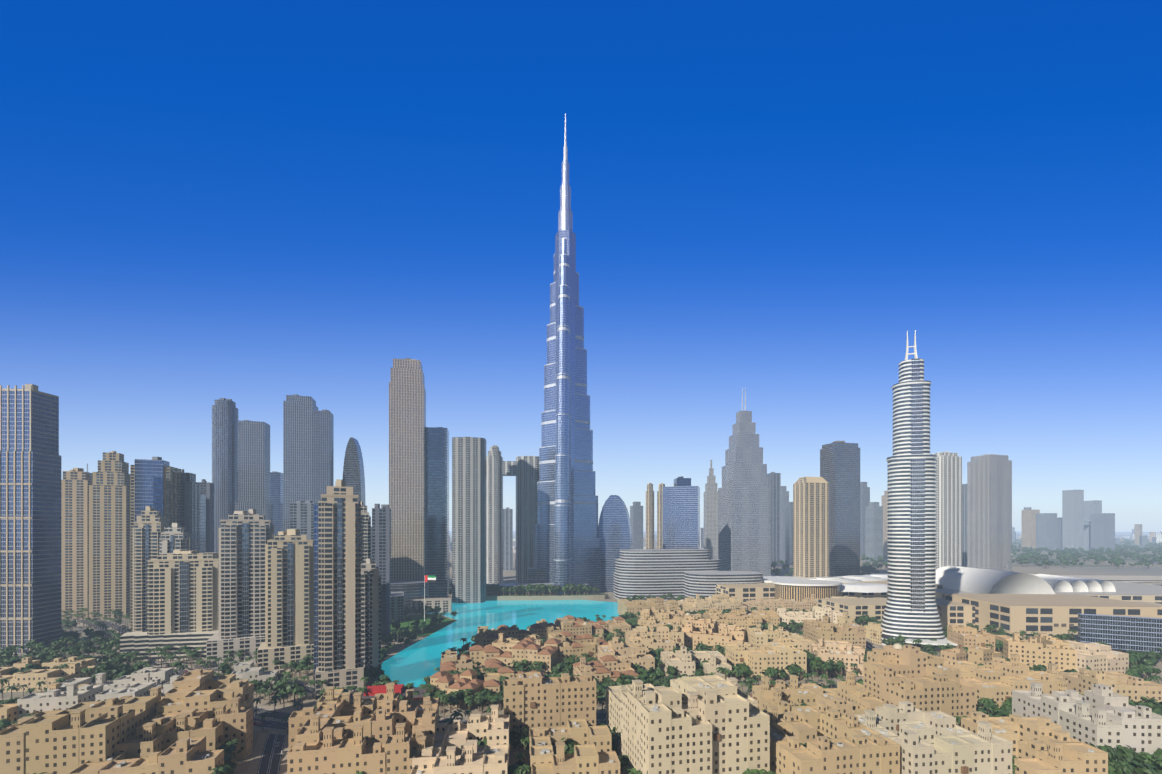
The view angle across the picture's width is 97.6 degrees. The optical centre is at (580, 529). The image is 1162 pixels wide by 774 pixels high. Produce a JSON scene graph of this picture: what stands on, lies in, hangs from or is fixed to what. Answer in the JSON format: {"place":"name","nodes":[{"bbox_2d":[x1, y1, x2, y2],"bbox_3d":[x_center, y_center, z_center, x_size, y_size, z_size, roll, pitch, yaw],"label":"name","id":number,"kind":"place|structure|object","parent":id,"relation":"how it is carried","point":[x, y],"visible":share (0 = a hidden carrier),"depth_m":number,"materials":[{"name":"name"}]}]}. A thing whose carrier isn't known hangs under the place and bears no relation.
{"place":"outdoors","nodes":[
{"label":"outdoors","id":0,"kind":"place"},
{"bbox_2d":[1,391,699,693],"bbox_3d":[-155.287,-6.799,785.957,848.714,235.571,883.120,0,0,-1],"label":"glass towers","id":1,"kind":"structure","parent":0,"point":[681,513],"depth_m":470.92,"materials":[{"name":"glass"}]},
{"bbox_2d":[382,612,455,638],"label":"burj park lawn","id":2,"kind":"structure","parent":0,"point":[414,618],"depth_m":588.86,"materials":[{"name":"green plant"}]},
{"bbox_2d":[424,575,424,620],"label":"flagpole","id":3,"kind":"object","parent":2,"relation":"on","point":[424,597],"visible":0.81,"depth_m":616.94,"materials":[{"name":"metal"}]},
{"bbox_2d":[425,575,435,581],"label":"flag","id":4,"kind":"object","parent":3,"relation":"attached to","point":[429,578],"visible":1,"depth_m":616.29,"materials":[{"name":"multicoloured fabric"}]},
{"bbox_2d":[381,600,618,686],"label":"lake","id":5,"kind":"structure","parent":0,"point":[416,662],"depth_m":614.41,"materials":[{"name":"liquid"}]},
{"bbox_2d":[534,161,600,594],"bbox_3d":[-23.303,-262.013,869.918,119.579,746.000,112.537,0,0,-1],"label":"skyscraper","id":6,"kind":"structure","parent":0,"point":[556,541],"depth_m":878.25,"materials":[{"name":"metal"}]},
{"bbox_2d":[0,531,1161,773],"bbox_3d":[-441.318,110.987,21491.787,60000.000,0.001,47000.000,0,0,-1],"label":"ground","id":7,"kind":"structure","parent":0,"point":[242,765],"depth_m":467.11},
{"bbox_2d":[350,684,426,699],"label":"red pavilion","id":8,"kind":"structure","parent":7,"relation":"on","point":[372,691],"depth_m":316.94,"materials":[{"name":"red"}]},
{"bbox_2d":[534,113,600,560],"bbox_3d":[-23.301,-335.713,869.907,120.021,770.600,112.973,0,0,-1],"label":"skyscraper terrace bands","id":9,"kind":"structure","parent":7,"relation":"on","point":[565,152],"depth_m":880.34,"materials":[{"name":"silver metal"}]},
{"bbox_2d":[0,593,1161,773],"bbox_3d":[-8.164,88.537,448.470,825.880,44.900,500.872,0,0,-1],"label":"low-rise buildings","id":10,"kind":"structure","parent":7,"relation":"on","point":[658,744],"depth_m":243.55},
{"bbox_2d":[424,615,638,690],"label":"tiled roofs","id":11,"kind":"structure","parent":10,"relation":"on","point":[473,684],"depth_m":377.19,"materials":[{"name":"tile"}]},
{"bbox_2d":[491,596,902,653],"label":"domes","id":12,"kind":"structure","parent":10,"relation":"on","point":[898,646],"depth_m":391.79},
{"bbox_2d":[0,358,1161,773],"bbox_3d":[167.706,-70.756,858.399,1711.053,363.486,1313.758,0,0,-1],"label":"roof plant parapets","id":13,"kind":"object","parent":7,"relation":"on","point":[328,726],"visible":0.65,"depth_m":264.66,"materials":[{"name":"beige concrete"}]},
{"bbox_2d":[0,582,1161,773],"bbox_3d":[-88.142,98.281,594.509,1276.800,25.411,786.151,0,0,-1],"label":"broadleaf trees","id":14,"kind":"object","parent":7,"relation":"on","point":[1130,755],"visible":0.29,"depth_m":373.32,"materials":[{"name":"green plant"}]},
{"bbox_2d":[0,618,1161,773],"bbox_3d":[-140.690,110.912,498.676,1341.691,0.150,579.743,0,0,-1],"label":"pavement kerbs","id":15,"kind":"structure","parent":7,"relation":"on","point":[256,756],"depth_m":296.89,"materials":[{"name":"concrete"}]},
{"bbox_2d":[0,581,1161,773],"bbox_3d":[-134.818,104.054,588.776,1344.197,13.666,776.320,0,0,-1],"label":"palm trees","id":16,"kind":"object","parent":15,"relation":"on","point":[991,705],"visible":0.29,"depth_m":363.04,"materials":[{"name":"green plant"}]},
{"bbox_2d":[61,437,1161,699],"bbox_3d":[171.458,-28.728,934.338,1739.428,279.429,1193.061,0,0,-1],"label":"buildings","id":17,"kind":"structure","parent":7,"relation":"on","point":[101,551],"depth_m":584.14,"materials":[{"name":"beige concrete"}]},
{"bbox_2d":[936,566,1115,593],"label":"dubai mall barrel vaults","id":18,"kind":"object","parent":17,"relation":"on","point":[976,580],"visible":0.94,"depth_m":710.97,"materials":[{"name":"white metal"}]},
{"bbox_2d":[87,460,1161,569],"bbox_3d":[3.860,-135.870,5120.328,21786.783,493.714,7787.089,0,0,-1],"label":"city buildings","id":19,"kind":"structure","parent":7,"relation":"on","point":[1086,525],"depth_m":2450.51,"materials":[{"name":"grey concrete"}]},
{"bbox_2d":[120,549,1161,661],"bbox_3d":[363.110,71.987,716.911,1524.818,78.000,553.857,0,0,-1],"label":"low-rise buildings","id":20,"kind":"structure","parent":7,"relation":"on","point":[676,573],"depth_m":794.34,"materials":[{"name":"grey concrete"}]},
{"bbox_2d":[763,574,887,592],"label":"dubai mall roof shells","id":21,"kind":"object","parent":20,"relation":"on","point":[852,584],"visible":0.81,"depth_m":715.56},
{"bbox_2d":[893,330,956,645],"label":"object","id":22,"kind":"object","parent":7,"relation":"on","point":[937,642],"visible":0.46,"depth_m":465.68,"materials":[{"name":"white metal"}]},
{"bbox_2d":[0,0,1161,531],"label":"sky","id":23,"kind":"structure","parent":0,"point":[254,204],"materials":[{"name":"blue"}]},
{"bbox_2d":[15,618,1160,773],"bbox_3d":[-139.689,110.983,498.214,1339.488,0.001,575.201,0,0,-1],"label":"roads","id":24,"kind":"structure","parent":0,"point":[266,758],"depth_m":292.65,"materials":[{"name":"grey asphalt"}]},
{"bbox_2d":[181,666,600,746],"bbox_3d":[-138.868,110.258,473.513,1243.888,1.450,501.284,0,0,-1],"label":"cars","id":25,"kind":"object","parent":24,"relation":"on","point":[277,743],"visible":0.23,"depth_m":290.17,"materials":[{"name":"paint"}]},
{"bbox_2d":[92,623,871,771],"bbox_3d":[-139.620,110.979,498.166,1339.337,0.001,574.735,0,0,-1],"label":"road markings","id":26,"kind":"object","parent":24,"relation":"on","point":[289,713],"depth_m":292.64,"materials":[{"name":"paint"}]},
{"bbox_2d":[212,358,1011,601],"bbox_3d":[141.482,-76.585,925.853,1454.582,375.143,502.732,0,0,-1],"label":"skyscrapers","id":27,"kind":"structure","parent":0,"point":[241,465],"depth_m":792.48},
{"bbox_2d":[742,388,745,410],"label":"twin spires","id":28,"kind":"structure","parent":27,"relation":"on","point":[742,399],"depth_m":1138.97,"materials":[{"name":"silver metal"}]},
{"bbox_2d":[145,427,1161,669],"bbox_3d":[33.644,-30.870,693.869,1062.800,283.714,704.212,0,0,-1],"label":"high-rise towers","id":29,"kind":"structure","parent":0,"point":[840,468],"depth_m":761.25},
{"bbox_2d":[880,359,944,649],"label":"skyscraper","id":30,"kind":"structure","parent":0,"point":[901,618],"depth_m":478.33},
{"bbox_2d":[910,358,924,611],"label":"skyscraper facade","id":31,"kind":"structure","parent":30,"relation":"attached to","point":[917,533],"depth_m":474.71,"materials":[{"name":"glass"}]},
{"bbox_2d":[1012,540,1161,566],"bbox_3d":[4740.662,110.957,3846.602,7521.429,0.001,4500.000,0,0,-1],"label":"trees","id":32,"kind":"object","parent":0,"point":[1087,563],"depth_m":1720.20,"materials":[{"name":"green plant"}]},
{"bbox_2d":[771,538,1161,575],"bbox_3d":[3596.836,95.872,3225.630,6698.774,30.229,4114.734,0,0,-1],"label":"park trees","id":33,"kind":"object","parent":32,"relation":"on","point":[1036,557],"visible":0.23,"depth_m":1749.58,"materials":[{"name":"green plant"}]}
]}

